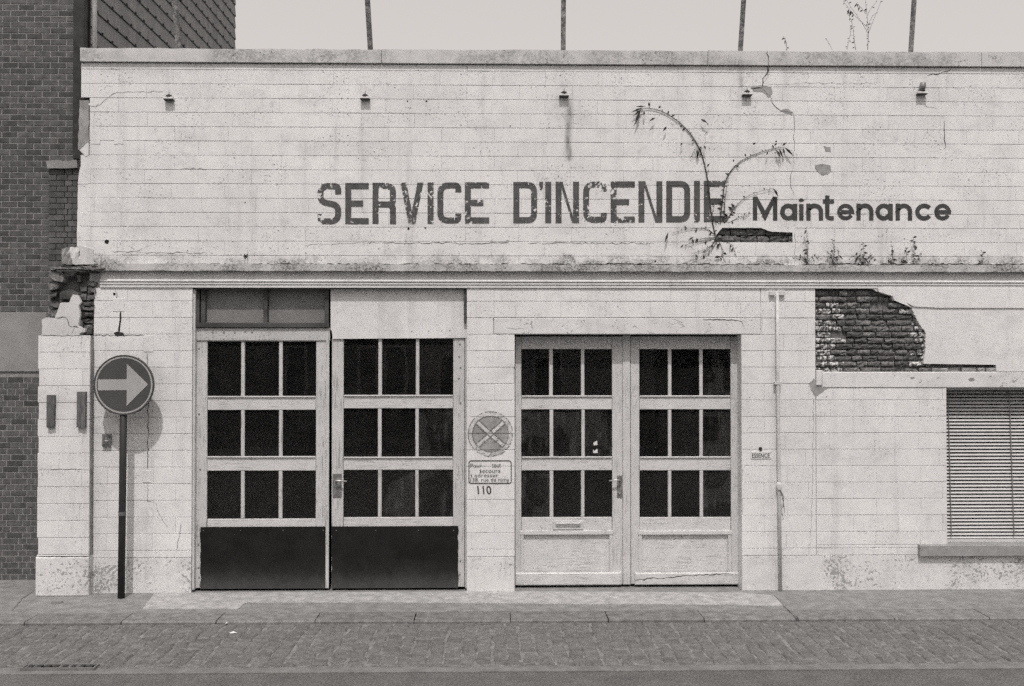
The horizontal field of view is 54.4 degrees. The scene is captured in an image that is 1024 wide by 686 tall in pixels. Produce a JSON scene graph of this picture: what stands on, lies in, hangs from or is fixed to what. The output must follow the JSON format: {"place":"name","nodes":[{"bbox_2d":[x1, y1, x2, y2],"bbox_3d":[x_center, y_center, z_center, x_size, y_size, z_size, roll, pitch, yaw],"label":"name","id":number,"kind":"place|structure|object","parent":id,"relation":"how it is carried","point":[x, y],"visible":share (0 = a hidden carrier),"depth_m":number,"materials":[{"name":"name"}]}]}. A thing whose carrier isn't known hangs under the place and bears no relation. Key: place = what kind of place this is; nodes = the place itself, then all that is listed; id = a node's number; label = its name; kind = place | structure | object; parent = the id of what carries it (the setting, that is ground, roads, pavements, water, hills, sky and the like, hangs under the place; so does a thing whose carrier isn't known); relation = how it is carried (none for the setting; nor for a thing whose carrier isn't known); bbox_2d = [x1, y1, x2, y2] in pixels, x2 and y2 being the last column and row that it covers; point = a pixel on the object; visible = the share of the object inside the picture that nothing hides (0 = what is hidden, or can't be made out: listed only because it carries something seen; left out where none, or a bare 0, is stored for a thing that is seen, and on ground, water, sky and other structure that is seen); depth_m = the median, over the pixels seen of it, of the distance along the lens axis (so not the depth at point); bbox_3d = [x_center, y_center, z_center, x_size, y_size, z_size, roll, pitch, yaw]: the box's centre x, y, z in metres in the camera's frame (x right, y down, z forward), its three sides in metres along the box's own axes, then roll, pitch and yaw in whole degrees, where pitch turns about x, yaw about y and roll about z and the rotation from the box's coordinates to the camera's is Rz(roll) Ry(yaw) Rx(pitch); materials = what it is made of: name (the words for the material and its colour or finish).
{"place":"outdoors","nodes":[
{"label":"outdoors","id":0,"kind":"place"},
{"bbox_2d":[0,0,235,579],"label":"brick building","id":1,"kind":"structure","parent":0,"point":[42,42],"depth_m":9.90,"materials":[{"name":"brick"},{"name":"concrete"},{"name":"roof tiles"}]},
{"bbox_2d":[46,160,79,270],"bbox_3d":[-4.374,-1.235,9.794,0.324,1.093,0.206,0,-1,-1],"label":"wall stub","id":2,"kind":"object","parent":1,"relation":"attached to","point":[63,191],"depth_m":9.72,"materials":[{"name":"brick"}]},
{"bbox_2d":[0,620,1023,668],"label":"sett strip","id":3,"kind":"object","parent":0,"point":[490,644],"visible":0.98,"depth_m":7.72,"materials":[{"name":"stone"}]},
{"bbox_2d":[0,580,1023,625],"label":"pavement","id":4,"kind":"structure","parent":0,"point":[21,604],"depth_m":8.80,"materials":[{"name":"concrete"}]},
{"bbox_2d":[50,601,63,603],"bbox_3d":[-4.074,2.322,8.928,0.110,0.008,0.110,0,-1,-1],"label":"valve cover","id":5,"kind":"object","parent":4,"relation":"on","point":[56,602],"visible":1,"depth_m":8.90,"materials":[{"name":"metal"}]},
{"bbox_2d":[93,355,154,598],"bbox_3d":[-3.545,1.244,9.115,0.556,2.272,0.075,0,-1,-1],"label":"road sign","id":6,"kind":"object","parent":4,"relation":"on","point":[124,386],"visible":0.99,"depth_m":9.09,"materials":[{"name":"grey metal"}]},
{"bbox_2d":[35,48,1023,595],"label":"fire station","id":7,"kind":"object","parent":4,"relation":"on","point":[471,320],"visible":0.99,"depth_m":9.43,"materials":[{"name":"paint"}]},
{"bbox_2d":[46,395,55,427],"bbox_3d":[-4.244,0.629,9.178,0.073,0.301,0.037,0,-1,-1],"label":"wall anchor","id":8,"kind":"object","parent":7,"relation":"attached to","point":[51,413],"visible":1,"depth_m":9.16,"materials":[{"name":"metal"}]},
{"bbox_2d":[77,392,86,427],"bbox_3d":[-3.964,0.615,9.184,0.080,0.332,0.037,0,-1,-1],"label":"wall anchor","id":9,"kind":"object","parent":7,"relation":"attached to","point":[81,409],"visible":1,"depth_m":9.17,"materials":[{"name":"metal"}]},
{"bbox_2d":[102,434,111,445],"bbox_3d":[-3.776,0.904,9.280,0.078,0.116,0.045,0,-1,-1],"label":"switch box","id":10,"kind":"object","parent":7,"relation":"attached to","point":[106,439],"visible":1,"depth_m":9.27,"materials":[{"name":"metal"}]},
{"bbox_2d":[163,94,174,100],"bbox_3d":[-3.211,-2.312,9.330,0.090,0.080,0.065,0,-1,-1],"label":"insulator","id":11,"kind":"object","parent":7,"relation":"attached to","point":[168,97],"visible":1,"depth_m":9.30,"materials":[{"name":"ceramic"}]},
{"bbox_2d":[172,0,181,48],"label":"roof post","id":12,"kind":"object","parent":7,"relation":"on","point":[176,20],"visible":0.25,"depth_m":9.74,"materials":[{"name":"grey metal"}]},
{"bbox_2d":[196,328,330,588],"bbox_3d":[-2.355,1.084,9.416,1.266,2.455,0.063,0,-1,-1],"label":"door","id":13,"kind":"structure","parent":7,"relation":"in","point":[232,553],"depth_m":9.40,"materials":[{"name":"white wood"}]},
{"bbox_2d":[360,91,369,99],"bbox_3d":[-1.380,-2.326,9.365,0.090,0.080,0.065,0,-1,-1],"label":"insulator","id":14,"kind":"object","parent":7,"relation":"attached to","point":[364,97],"visible":1,"depth_m":9.34,"materials":[{"name":"ceramic"}]},
{"bbox_2d":[365,0,372,49],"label":"roof post","id":15,"kind":"object","parent":7,"relation":"on","point":[368,25],"visible":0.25,"depth_m":9.78,"materials":[{"name":"grey metal"}]},
{"bbox_2d":[331,338,464,587],"bbox_3d":[-1.078,1.130,9.419,1.258,2.364,0.106,0,-1,-1],"label":"door","id":16,"kind":"structure","parent":7,"relation":"in","point":[367,552],"depth_m":9.42,"materials":[{"name":"white wood"}]},
{"bbox_2d":[561,0,565,49],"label":"roof post","id":17,"kind":"object","parent":7,"relation":"on","point":[563,24],"visible":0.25,"depth_m":9.81,"materials":[{"name":"grey metal"}]},
{"bbox_2d":[559,91,568,97],"bbox_3d":[0.490,-2.360,9.401,0.090,0.080,0.065,0,-1,-1],"label":"insulator","id":18,"kind":"object","parent":7,"relation":"attached to","point":[563,94],"visible":1,"depth_m":9.38,"materials":[{"name":"ceramic"}]},
{"bbox_2d":[515,335,630,584],"bbox_3d":[0.583,1.119,9.540,1.104,2.385,0.106,0,-1,-1],"label":"door","id":19,"kind":"structure","parent":7,"relation":"in","point":[550,550],"depth_m":9.55,"materials":[{"name":"white wood"}]},
{"bbox_2d":[630,336,737,584],"bbox_3d":[1.673,1.125,9.691,1.072,2.376,0.304,0,-1,-1],"label":"door","id":20,"kind":"structure","parent":7,"relation":"in","point":[668,550],"depth_m":9.57,"materials":[{"name":"white wood"}]},
{"bbox_2d":[632,103,792,263],"bbox_3d":[1.888,-1.509,9.428,1.541,1.528,0.068,0,-1,-1],"label":"plant","id":21,"kind":"object","parent":7,"relation":"in","point":[723,196],"visible":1,"depth_m":9.43,"materials":[{"name":"grey plant"}]},
{"bbox_2d":[738,0,745,50],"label":"roof post","id":22,"kind":"object","parent":7,"relation":"on","point":[741,25],"visible":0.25,"depth_m":9.85,"materials":[{"name":"grey metal"}]},
{"bbox_2d":[742,90,751,96],"bbox_3d":[2.224,-2.379,9.435,0.090,0.080,0.065,0,-1,-1],"label":"insulator","id":23,"kind":"object","parent":7,"relation":"attached to","point":[746,93],"visible":1,"depth_m":9.41,"materials":[{"name":"ceramic"}]},
{"bbox_2d":[751,447,771,458],"bbox_3d":[2.354,1.037,9.408,0.194,0.112,0.019,0,-1,-1],"label":"enamel sign","id":24,"kind":"object","parent":7,"relation":"attached to","point":[761,454],"visible":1,"depth_m":9.41,"materials":[{"name":"metal"}]},
{"bbox_2d":[769,291,784,590],"bbox_3d":[2.505,0.923,9.392,0.150,2.821,0.060,0,-1,-1],"label":"gas pipe","id":25,"kind":"object","parent":7,"relation":"attached to","point":[778,484],"visible":1,"depth_m":9.38,"materials":[{"name":"metal"}]},
{"bbox_2d":[792,228,820,263],"bbox_3d":[2.776,-0.915,9.403,0.270,0.350,0.060,0,-1,-1],"label":"ledge weed","id":26,"kind":"object","parent":7,"relation":"on","point":[806,253],"visible":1,"depth_m":9.41,"materials":[{"name":"grey plant"}]},
{"bbox_2d":[826,239,841,264],"bbox_3d":[3.046,-0.864,9.413,0.162,0.247,0.054,0,-1,-1],"label":"ledge weed","id":27,"kind":"object","parent":7,"relation":"on","point":[832,261],"visible":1,"depth_m":9.42,"materials":[{"name":"grey plant"}]},
{"bbox_2d":[846,13,855,49],"bbox_3d":[3.259,-3.009,9.584,0.108,0.381,0.032,0,-1,-1],"label":"parapet weed","id":28,"kind":"object","parent":7,"relation":"on","point":[850,33],"visible":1,"depth_m":9.59,"materials":[{"name":"grey plant"}]},
{"bbox_2d":[849,243,875,264],"bbox_3d":[3.303,-0.833,9.417,0.260,0.229,0.049,0,-1,-1],"label":"ledge weed","id":29,"kind":"object","parent":7,"relation":"on","point":[864,259],"visible":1,"depth_m":9.42,"materials":[{"name":"grey plant"}]},
{"bbox_2d":[843,0,882,49],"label":"parapet weed","id":30,"kind":"object","parent":7,"relation":"on","point":[865,10],"visible":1,"depth_m":9.59,"materials":[{"name":"grey plant"}]},
{"bbox_2d":[888,246,895,264],"bbox_3d":[3.594,-0.836,9.428,0.084,0.192,0.037,0,-1,11],"label":"ledge weed","id":31,"kind":"object","parent":7,"relation":"on","point":[892,251],"visible":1,"depth_m":9.43,"materials":[{"name":"grey plant"}]},
{"bbox_2d":[901,248,909,264],"bbox_3d":[3.720,-0.824,9.428,0.095,0.166,0.031,0,-1,-7],"label":"ledge weed","id":32,"kind":"object","parent":7,"relation":"on","point":[904,261],"visible":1,"depth_m":9.43,"materials":[{"name":"grey plant"}]},
{"bbox_2d":[908,0,916,51],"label":"roof post","id":33,"kind":"object","parent":7,"relation":"on","point":[912,26],"visible":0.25,"depth_m":9.88,"materials":[{"name":"grey metal"}]},
{"bbox_2d":[911,236,921,264],"bbox_3d":[3.821,-0.873,9.428,0.118,0.274,0.046,0,-1,-1],"label":"ledge weed","id":34,"kind":"object","parent":7,"relation":"on","point":[915,248],"visible":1,"depth_m":9.43,"materials":[{"name":"grey plant"}]},
{"bbox_2d":[916,82,927,95],"bbox_3d":[3.892,-2.415,9.465,0.090,0.116,0.068,0,-1,-1],"label":"insulator","id":35,"kind":"object","parent":7,"relation":"attached to","point":[922,87],"visible":1,"depth_m":9.44,"materials":[{"name":"ceramic"}]},
{"bbox_2d":[946,390,1023,538],"bbox_3d":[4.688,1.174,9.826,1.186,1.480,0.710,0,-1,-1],"label":"shutter","id":36,"kind":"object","parent":7,"relation":"in","point":[946,390],"depth_m":10.16,"materials":[{"name":"white metal"}]},
{"bbox_2d":[0,669,1023,685],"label":"road","id":37,"kind":"structure","parent":0,"point":[1010,677],"depth_m":6.93,"materials":[{"name":"grey asphalt"}]},
{"bbox_2d":[0,663,1023,675],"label":"gutter","id":38,"kind":"object","parent":37,"relation":"on","point":[509,669],"visible":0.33,"depth_m":7.13,"materials":[{"name":"concrete"}]},
{"bbox_2d":[20,663,99,670],"bbox_3d":[-3.240,2.334,7.148,0.524,0.038,0.100,0,-1,-1],"label":"drain grate","id":39,"kind":"object","parent":38,"relation":"on","point":[64,667],"visible":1,"depth_m":7.11,"materials":[{"name":"metal"}]},
{"bbox_2d":[235,0,1023,51],"label":"sky","id":40,"kind":"structure","parent":0,"point":[614,25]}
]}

